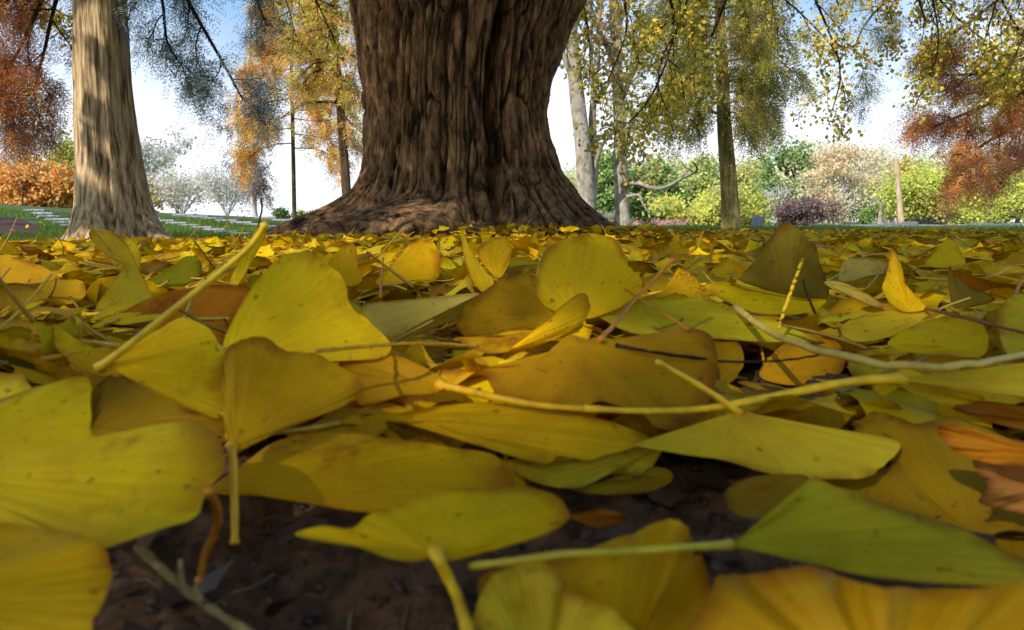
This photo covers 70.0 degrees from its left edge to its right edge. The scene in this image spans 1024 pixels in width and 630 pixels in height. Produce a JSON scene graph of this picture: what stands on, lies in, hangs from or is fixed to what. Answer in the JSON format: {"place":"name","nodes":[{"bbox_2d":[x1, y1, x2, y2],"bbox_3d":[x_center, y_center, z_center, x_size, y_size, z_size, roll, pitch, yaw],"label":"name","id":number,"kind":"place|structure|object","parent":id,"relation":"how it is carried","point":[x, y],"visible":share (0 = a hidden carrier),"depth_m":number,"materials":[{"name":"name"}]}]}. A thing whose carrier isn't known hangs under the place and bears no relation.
{"place":"outdoors","nodes":[
{"label":"outdoors","id":0,"kind":"place"},
{"bbox_2d":[0,217,38,233],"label":"path","id":1,"kind":"structure","parent":0,"point":[6,224],"depth_m":9.88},
{"bbox_2d":[0,204,1023,629],"bbox_3d":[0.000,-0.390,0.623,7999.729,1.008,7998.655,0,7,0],"label":"ground","id":2,"kind":"structure","parent":0,"point":[348,588],"depth_m":0.20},
{"bbox_2d":[0,148,73,207],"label":"hedge","id":3,"kind":"object","parent":2,"relation":"on","point":[59,192],"visible":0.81,"depth_m":42.20,"materials":[{"name":"orange plant"}]},
{"bbox_2d":[0,523,112,629],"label":"ginkgo leaf","id":4,"kind":"object","parent":2,"relation":"on","point":[54,580],"visible":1,"depth_m":0.12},
{"bbox_2d":[40,121,73,207],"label":"maple tree","id":5,"kind":"object","parent":2,"relation":"on","point":[67,153],"visible":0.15,"depth_m":48.62,"materials":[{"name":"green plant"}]},
{"bbox_2d":[0,376,224,547],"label":"ginkgo leaf","id":6,"kind":"object","parent":2,"relation":"on","point":[62,468],"visible":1,"depth_m":0.16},
{"bbox_2d":[0,0,299,240],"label":"cypress tree","id":7,"kind":"object","parent":2,"relation":"on","point":[111,189],"visible":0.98,"depth_m":4.93,"materials":[{"name":"brown plant"}]},
{"bbox_2d":[139,123,198,179],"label":"bare tree","id":8,"kind":"object","parent":2,"relation":"on","point":[160,157],"visible":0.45,"depth_m":56.45,"materials":[{"name":"grey plant"}]},
{"bbox_2d":[144,160,223,213],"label":"bare shrub","id":9,"kind":"object","parent":2,"relation":"on","point":[180,191],"visible":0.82,"depth_m":38.95,"materials":[{"name":"grey plant"}]},
{"bbox_2d":[190,150,264,216],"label":"bare shrub","id":10,"kind":"object","parent":2,"relation":"on","point":[213,184],"visible":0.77,"depth_m":36.92,"materials":[{"name":"grey plant"}]},
{"bbox_2d":[199,0,280,216],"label":"bare tree","id":11,"kind":"object","parent":2,"relation":"on","point":[257,191],"visible":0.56,"depth_m":25.44,"materials":[{"name":"grey plant"}]},
{"bbox_2d":[221,0,362,218],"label":"cypress tree","id":12,"kind":"object","parent":2,"relation":"on","point":[318,118],"visible":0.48,"depth_m":20.91,"materials":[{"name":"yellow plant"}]},
{"bbox_2d":[222,336,362,545],"bbox_3d":[-0.070,0.032,0.207,0.034,0.047,0.044,5,9,35],"label":"ginkgo leaf","id":13,"kind":"object","parent":2,"relation":"on","point":[270,387],"visible":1,"depth_m":0.21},
{"bbox_2d":[253,0,364,194],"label":"cypress tree","id":14,"kind":"object","parent":2,"relation":"on","point":[343,94],"visible":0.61,"depth_m":15.25,"materials":[{"name":"yellow plant"}]},
{"bbox_2d":[213,433,514,512],"bbox_3d":[-0.038,0.043,0.199,0.079,0.012,0.028,1,7,6],"label":"ginkgo leaf","id":15,"kind":"object","parent":2,"relation":"on","point":[364,473],"visible":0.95,"depth_m":0.20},
{"bbox_2d":[295,486,569,629],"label":"ginkgo leaf","id":16,"kind":"object","parent":2,"relation":"on","point":[438,530],"visible":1,"depth_m":0.15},
{"bbox_2d":[0,217,1022,459],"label":"stalk litter","id":17,"kind":"object","parent":2,"relation":"on","point":[302,428],"visible":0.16,"depth_m":0.43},
{"bbox_2d":[0,220,1023,447],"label":"leaf litter","id":18,"kind":"object","parent":2,"relation":"on","point":[830,408],"visible":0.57,"depth_m":0.56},
{"bbox_2d":[0,283,45,309],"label":"ginkgo leaf","id":19,"kind":"object","parent":18,"relation":"on","point":[22,292],"visible":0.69,"depth_m":0.49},
{"bbox_2d":[0,254,58,283],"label":"ginkgo leaf","id":20,"kind":"object","parent":18,"relation":"on","point":[23,271],"visible":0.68,"depth_m":0.64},
{"bbox_2d":[0,351,81,373],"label":"ginkgo leaf","id":21,"kind":"object","parent":18,"relation":"on","point":[24,363],"visible":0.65,"depth_m":0.30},
{"bbox_2d":[40,279,85,304],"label":"ginkgo leaf","id":22,"kind":"object","parent":18,"relation":"on","point":[75,290],"visible":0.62,"depth_m":0.51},
{"bbox_2d":[50,358,105,389],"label":"ginkgo leaf","id":23,"kind":"object","parent":18,"relation":"on","point":[63,371],"visible":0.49,"depth_m":0.31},
{"bbox_2d":[0,300,161,328],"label":"conifer sprig","id":24,"kind":"object","parent":18,"relation":"on","point":[121,320],"visible":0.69,"depth_m":0.39,"materials":[{"name":"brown plant"}]},
{"bbox_2d":[67,343,124,376],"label":"ginkgo leaf","id":25,"kind":"object","parent":18,"relation":"on","point":[86,360],"visible":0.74,"depth_m":0.30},
{"bbox_2d":[89,229,150,311],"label":"ginkgo leaf","id":26,"kind":"object","parent":18,"relation":"on","point":[128,284],"visible":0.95,"depth_m":0.47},
{"bbox_2d":[90,375,225,436],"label":"ginkgo leaf","id":27,"kind":"object","parent":18,"relation":"on","point":[121,403],"visible":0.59,"depth_m":0.28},
{"bbox_2d":[150,256,201,284],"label":"ginkgo leaf","id":28,"kind":"object","parent":18,"relation":"on","point":[183,270],"visible":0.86,"depth_m":0.67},
{"bbox_2d":[93,221,269,416],"bbox_3d":[-0.095,0.000,0.217,0.055,0.056,0.019,1,7,9],"label":"ginkgo leaf","id":29,"kind":"object","parent":18,"relation":"on","point":[179,361],"visible":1,"depth_m":0.22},
{"bbox_2d":[122,285,250,342],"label":"ginkgo leaf","id":30,"kind":"object","parent":18,"relation":"on","point":[218,301],"visible":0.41,"depth_m":0.42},
{"bbox_2d":[218,271,247,285],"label":"ginkgo leaf","id":31,"kind":"object","parent":18,"relation":"on","point":[226,274],"visible":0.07,"depth_m":0.65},
{"bbox_2d":[230,198,266,284],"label":"ginkgo leaf","id":32,"kind":"object","parent":31,"relation":"on","point":[243,265],"visible":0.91,"depth_m":0.61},
{"bbox_2d":[223,250,390,365],"bbox_3d":[-0.079,-0.002,0.284,0.062,0.044,0.036,-1,7,-9],"label":"ginkgo leaf","id":33,"kind":"object","parent":18,"relation":"on","point":[295,302],"visible":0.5,"depth_m":0.28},
{"bbox_2d":[328,244,362,286],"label":"ginkgo leaf","id":34,"kind":"object","parent":18,"relation":"on","point":[343,261],"visible":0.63,"depth_m":0.64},
{"bbox_2d":[311,342,478,353],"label":"leaf stalk","id":35,"kind":"object","parent":18,"relation":"on","point":[327,349],"visible":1,"depth_m":0.27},
{"bbox_2d":[375,239,439,284],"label":"ginkgo leaf","id":36,"kind":"object","parent":18,"relation":"on","point":[418,260],"visible":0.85,"depth_m":0.66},
{"bbox_2d":[386,421,454,445],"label":"ginkgo leaf","id":37,"kind":"object","parent":18,"relation":"on","point":[405,431],"visible":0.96,"depth_m":0.23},
{"bbox_2d":[362,293,479,337],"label":"ginkgo leaf","id":38,"kind":"object","parent":18,"relation":"on","point":[389,319],"visible":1,"depth_m":0.37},
{"bbox_2d":[403,294,478,335],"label":"ginkgo leaf","id":39,"kind":"object","parent":18,"relation":"on","point":[447,316],"visible":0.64,"depth_m":0.44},
{"bbox_2d":[454,287,470,294],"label":"ginkgo leaf","id":40,"kind":"object","parent":18,"relation":"on","point":[465,290],"visible":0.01,"depth_m":0.54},
{"bbox_2d":[461,227,493,291],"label":"ginkgo leaf","id":41,"kind":"object","parent":40,"relation":"on","point":[482,278],"visible":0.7,"depth_m":0.56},
{"bbox_2d":[343,354,583,411],"bbox_3d":[-0.021,0.025,0.252,0.095,0.015,0.024,3,8,24],"label":"ginkgo leaf","id":42,"kind":"object","parent":18,"relation":"on","point":[389,376],"visible":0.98,"depth_m":0.26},
{"bbox_2d":[389,346,547,377],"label":"ginkgo leaf","id":43,"kind":"object","parent":18,"relation":"on","point":[470,367],"visible":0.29,"depth_m":0.32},
{"bbox_2d":[509,293,590,352],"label":"ginkgo leaf","id":44,"kind":"object","parent":43,"relation":"on","point":[571,314],"visible":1,"depth_m":0.34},
{"bbox_2d":[456,330,532,353],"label":"ginkgo leaf","id":45,"kind":"object","parent":18,"relation":"on","point":[503,342],"visible":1,"depth_m":0.34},
{"bbox_2d":[492,272,507,281],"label":"ginkgo leaf","id":46,"kind":"object","parent":18,"relation":"on","point":[504,275],"visible":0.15,"depth_m":0.74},
{"bbox_2d":[478,237,511,277],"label":"ginkgo leaf","id":47,"kind":"object","parent":46,"relation":"on","point":[494,254],"visible":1,"depth_m":0.73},
{"bbox_2d":[457,274,554,336],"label":"ginkgo leaf","id":48,"kind":"object","parent":18,"relation":"on","point":[510,303],"visible":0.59,"depth_m":0.44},
{"bbox_2d":[537,233,641,318],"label":"ginkgo leaf","id":49,"kind":"object","parent":18,"relation":"on","point":[598,271],"visible":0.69,"depth_m":0.44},
{"bbox_2d":[481,328,717,429],"bbox_3d":[0.033,0.021,0.264,0.088,0.025,0.060,0,7,0],"label":"ginkgo leaf","id":50,"kind":"object","parent":18,"relation":"on","point":[573,370],"visible":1,"depth_m":0.26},
{"bbox_2d":[598,258,674,341],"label":"leaf stalk","id":51,"kind":"object","parent":18,"relation":"on","point":[603,335],"visible":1,"depth_m":0.36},
{"bbox_2d":[591,298,823,341],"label":"ginkgo leaf","id":52,"kind":"object","parent":18,"relation":"on","point":[715,319],"visible":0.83,"depth_m":0.43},
{"bbox_2d":[626,268,711,335],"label":"ginkgo leaf","id":53,"kind":"object","parent":52,"relation":"on","point":[685,283],"visible":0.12,"depth_m":0.48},
{"bbox_2d":[709,259,737,280],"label":"ginkgo leaf","id":54,"kind":"object","parent":18,"relation":"on","point":[723,269],"visible":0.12,"depth_m":0.70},
{"bbox_2d":[615,343,843,362],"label":"twig","id":55,"kind":"object","parent":18,"relation":"on","point":[618,345],"visible":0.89,"depth_m":0.27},
{"bbox_2d":[705,281,825,314],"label":"ginkgo leaf","id":56,"kind":"object","parent":18,"relation":"on","point":[757,300],"visible":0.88,"depth_m":0.48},
{"bbox_2d":[740,222,828,298],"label":"ginkgo leaf","id":57,"kind":"object","parent":18,"relation":"on","point":[773,266],"visible":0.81,"depth_m":0.55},
{"bbox_2d":[583,363,1023,414],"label":"ginkgo leaf","id":58,"kind":"object","parent":18,"relation":"on","point":[1008,379],"visible":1,"depth_m":0.25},
{"bbox_2d":[824,281,884,307],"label":"ginkgo leaf","id":59,"kind":"object","parent":18,"relation":"on","point":[853,292],"visible":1,"depth_m":0.49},
{"bbox_2d":[825,271,906,284],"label":"ginkgo leaf","id":60,"kind":"object","parent":18,"relation":"on","point":[856,281],"visible":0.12,"depth_m":0.69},
{"bbox_2d":[839,257,888,281],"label":"ginkgo leaf","id":61,"kind":"object","parent":60,"relation":"on","point":[861,267],"visible":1,"depth_m":0.69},
{"bbox_2d":[732,304,1023,371],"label":"leaf stalk","id":62,"kind":"object","parent":18,"relation":"on","point":[871,362],"visible":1,"depth_m":0.27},
{"bbox_2d":[841,309,930,341],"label":"ginkgo leaf","id":63,"kind":"object","parent":18,"relation":"on","point":[873,326],"visible":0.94,"depth_m":0.44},
{"bbox_2d":[882,249,925,311],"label":"ginkgo leaf","id":64,"kind":"object","parent":63,"relation":"on","point":[899,294],"visible":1,"depth_m":0.45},
{"bbox_2d":[872,383,984,404],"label":"ginkgo leaf","id":65,"kind":"object","parent":18,"relation":"on","point":[939,394],"visible":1,"depth_m":0.26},
{"bbox_2d":[888,314,988,357],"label":"ginkgo leaf","id":66,"kind":"object","parent":18,"relation":"on","point":[948,335],"visible":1,"depth_m":0.34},
{"bbox_2d":[956,264,969,269],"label":"ginkgo leaf","id":67,"kind":"object","parent":18,"relation":"on","point":[965,267],"visible":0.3,"depth_m":0.89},
{"bbox_2d":[925,238,965,267],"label":"ginkgo leaf","id":68,"kind":"object","parent":67,"relation":"on","point":[947,253],"visible":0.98,"depth_m":0.89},
{"bbox_2d":[948,265,994,308],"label":"ginkgo leaf","id":69,"kind":"object","parent":18,"relation":"on","point":[959,289],"visible":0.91,"depth_m":0.48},
{"bbox_2d":[939,290,1006,318],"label":"ginkgo leaf","id":70,"kind":"object","parent":18,"relation":"on","point":[985,308],"visible":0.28,"depth_m":0.52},
{"bbox_2d":[924,307,1023,333],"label":"leaf stalk","id":71,"kind":"object","parent":18,"relation":"on","point":[973,320],"visible":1,"depth_m":0.34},
{"bbox_2d":[952,401,1023,430],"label":"ginkgo leaf","id":72,"kind":"object","parent":18,"relation":"on","point":[1008,415],"visible":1,"depth_m":0.26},
{"bbox_2d":[953,270,1023,290],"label":"ginkgo leaf","id":73,"kind":"object","parent":18,"relation":"on","point":[972,282],"visible":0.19,"depth_m":0.60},
{"bbox_2d":[967,262,1023,283],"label":"ginkgo leaf","id":74,"kind":"object","parent":18,"relation":"on","point":[990,268],"visible":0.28,"depth_m":0.79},
{"bbox_2d":[989,340,1023,364],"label":"ginkgo leaf","id":75,"kind":"object","parent":18,"relation":"on","point":[1000,347],"visible":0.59,"depth_m":0.34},
{"bbox_2d":[997,294,1023,353],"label":"ginkgo leaf","id":76,"kind":"object","parent":75,"relation":"on","point":[1010,312],"visible":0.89,"depth_m":0.34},
{"bbox_2d":[39,0,1023,239],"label":"ginkgo tree","id":77,"kind":"object","parent":2,"relation":"on","point":[455,97],"visible":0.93,"depth_m":3.67,"materials":[{"name":"brown plant"}]},
{"bbox_2d":[471,561,632,629],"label":"ginkgo leaf","id":78,"kind":"object","parent":2,"relation":"on","point":[538,595],"visible":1,"depth_m":0.12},
{"bbox_2d":[92,364,1023,629],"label":"soil crumbs","id":79,"kind":"object","parent":2,"relation":"on","point":[428,577],"visible":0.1,"depth_m":0.18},
{"bbox_2d":[133,543,252,629],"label":"twig","id":80,"kind":"object","parent":79,"relation":"on","point":[194,594],"visible":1,"depth_m":0.15,"materials":[{"name":"wood"}]},
{"bbox_2d":[194,484,222,583],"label":"leaf stalk","id":81,"kind":"object","parent":79,"relation":"on","point":[209,492],"visible":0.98,"depth_m":0.17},
{"bbox_2d":[972,460,1023,513],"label":"ginkgo leaf","id":82,"kind":"object","parent":79,"relation":"on","point":[1005,489],"visible":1,"depth_m":0.19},
{"bbox_2d":[502,447,661,487],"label":"ginkgo leaf","id":83,"kind":"object","parent":2,"relation":"on","point":[563,472],"visible":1,"depth_m":0.22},
{"bbox_2d":[369,403,649,462],"bbox_3d":[0.000,0.036,0.227,0.088,0.012,0.031,0,7,0],"label":"ginkgo leaf","id":84,"kind":"object","parent":83,"relation":"on","point":[538,435],"visible":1,"depth_m":0.23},
{"bbox_2d":[478,519,711,629],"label":"ginkgo leaf","id":85,"kind":"object","parent":2,"relation":"on","point":[667,591],"visible":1,"depth_m":0.14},
{"bbox_2d":[569,509,627,527],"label":"ginkgo leaf","id":86,"kind":"object","parent":2,"relation":"on","point":[599,518],"visible":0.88,"depth_m":0.19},
{"bbox_2d":[575,146,637,221],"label":"broadleaf tree","id":87,"kind":"object","parent":2,"relation":"on","point":[605,200],"visible":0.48,"depth_m":44.59,"materials":[{"name":"green plant"}]},
{"bbox_2d":[569,467,672,494],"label":"ginkgo leaf","id":88,"kind":"object","parent":2,"relation":"on","point":[650,479],"visible":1,"depth_m":0.22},
{"bbox_2d":[559,0,682,209],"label":"sycamore tree","id":89,"kind":"object","parent":2,"relation":"on","point":[587,178],"visible":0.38,"depth_m":16.52,"materials":[{"name":"yellow plant"}]},
{"bbox_2d":[576,0,716,225],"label":"sycamore tree","id":90,"kind":"object","parent":2,"relation":"on","point":[622,195],"visible":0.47,"depth_m":17.28,"materials":[{"name":"yellow plant"}]},
{"bbox_2d":[627,145,705,223],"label":"broadleaf tree","id":91,"kind":"object","parent":2,"relation":"on","point":[670,177],"visible":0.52,"depth_m":46.39,"materials":[{"name":"green plant"}]},
{"bbox_2d":[664,151,742,208],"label":"broadleaf tree","id":92,"kind":"object","parent":2,"relation":"on","point":[709,178],"visible":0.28,"depth_m":50.24,"materials":[{"name":"green plant"}]},
{"bbox_2d":[591,0,823,228],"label":"slender tree","id":93,"kind":"object","parent":2,"relation":"on","point":[757,121],"visible":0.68,"depth_m":11.18,"materials":[{"name":"green plant"}]},
{"bbox_2d":[635,173,787,225],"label":"shrub","id":94,"kind":"object","parent":2,"relation":"on","point":[703,210],"visible":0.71,"depth_m":25.21,"materials":[{"name":"green plant"}]},
{"bbox_2d":[713,339,743,383],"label":"ginkgo leaf","id":95,"kind":"object","parent":2,"relation":"on","point":[728,350],"visible":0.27,"depth_m":0.40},
{"bbox_2d":[468,479,1023,586],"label":"ginkgo leaf","id":96,"kind":"object","parent":2,"relation":"on","point":[818,522],"visible":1,"depth_m":0.14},
{"bbox_2d":[736,151,782,223],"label":"broadleaf tree","id":97,"kind":"object","parent":2,"relation":"on","point":[746,171],"visible":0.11,"depth_m":52.65,"materials":[{"name":"green plant"}]},
{"bbox_2d":[724,474,808,519],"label":"ginkgo leaf","id":98,"kind":"object","parent":2,"relation":"on","point":[758,497],"visible":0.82,"depth_m":0.20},
{"bbox_2d":[634,359,899,478],"bbox_3d":[0.079,0.029,0.223,0.080,0.031,0.033,2,7,14],"label":"ginkgo leaf","id":99,"kind":"object","parent":2,"relation":"on","point":[742,436],"visible":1,"depth_m":0.22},
{"bbox_2d":[739,133,837,222],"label":"broadleaf tree","id":100,"kind":"object","parent":2,"relation":"on","point":[797,155],"visible":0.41,"depth_m":44.64,"materials":[{"name":"green plant"}]},
{"bbox_2d":[759,333,844,384],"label":"ginkgo leaf","id":101,"kind":"object","parent":2,"relation":"on","point":[794,372],"visible":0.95,"depth_m":0.40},
{"bbox_2d":[761,191,850,225],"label":"shrub","id":102,"kind":"object","parent":2,"relation":"on","point":[800,213],"visible":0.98,"depth_m":21.51,"materials":[{"name":"purple plant"}]},
{"bbox_2d":[772,130,895,223],"bbox_3d":[16.522,-7.022,37.462,6.214,5.047,5.118,-3,8,-26],"label":"tree","id":103,"kind":"object","parent":2,"relation":"on","point":[839,157],"visible":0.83,"depth_m":36.95,"materials":[{"name":"beige plant"}]},
{"bbox_2d":[688,566,1023,629],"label":"ginkgo leaf","id":104,"kind":"object","parent":2,"relation":"on","point":[804,598],"visible":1,"depth_m":0.12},
{"bbox_2d":[856,204,886,224],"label":"shrub","id":105,"kind":"object","parent":2,"relation":"on","point":[865,216],"visible":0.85,"depth_m":35.46,"materials":[{"name":"green plant"}]},
{"bbox_2d":[835,107,918,223],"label":"thin tree","id":106,"kind":"object","parent":2,"relation":"on","point":[859,165],"visible":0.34,"depth_m":42.01,"materials":[{"name":"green plant"}]},
{"bbox_2d":[894,157,903,222],"bbox_3d":[12.542,-3.958,23.615,0.491,2.242,0.338,0,7,0],"label":"wooden post","id":107,"kind":"object","parent":2,"relation":"on","point":[900,212],"visible":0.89,"depth_m":23.63,"materials":[{"name":"brown wood"}]},
{"bbox_2d":[880,145,921,222],"bbox_3d":[21.322,-6.898,39.472,3.213,4.335,1.961,0,7,0],"label":"broadleaf tree","id":108,"kind":"object","parent":2,"relation":"on","point":[902,166],"visible":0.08,"depth_m":39.30,"materials":[{"name":"yellow plant"}]},
{"bbox_2d":[807,0,1023,228],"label":"cypress tree","id":109,"kind":"object","parent":2,"relation":"on","point":[995,174],"visible":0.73,"depth_m":7.73,"materials":[{"name":"orange plant"}]},
{"bbox_2d":[809,411,1023,557],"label":"ginkgo leaf","id":110,"kind":"object","parent":2,"relation":"on","point":[928,472],"visible":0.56,"depth_m":0.22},
{"bbox_2d":[859,145,974,215],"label":"broadleaf tree","id":111,"kind":"object","parent":2,"relation":"on","point":[922,162],"visible":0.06,"depth_m":71.75,"materials":[{"name":"beige plant"}]},
{"bbox_2d":[848,160,1023,224],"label":"broadleaf tree","id":112,"kind":"object","parent":2,"relation":"on","point":[914,186],"visible":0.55,"depth_m":27.03,"materials":[{"name":"green plant"}]},
{"bbox_2d":[937,424,1023,466],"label":"ginkgo leaf","id":113,"kind":"object","parent":2,"relation":"on","point":[976,444],"visible":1,"depth_m":0.19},
{"bbox_2d":[0,207,1023,240],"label":"grass","id":114,"kind":"structure","parent":0,"point":[49,229],"depth_m":11.50,"materials":[{"name":"green plant"}]},
{"bbox_2d":[0,0,1023,221],"label":"sky","id":115,"kind":"structure","parent":0,"point":[154,113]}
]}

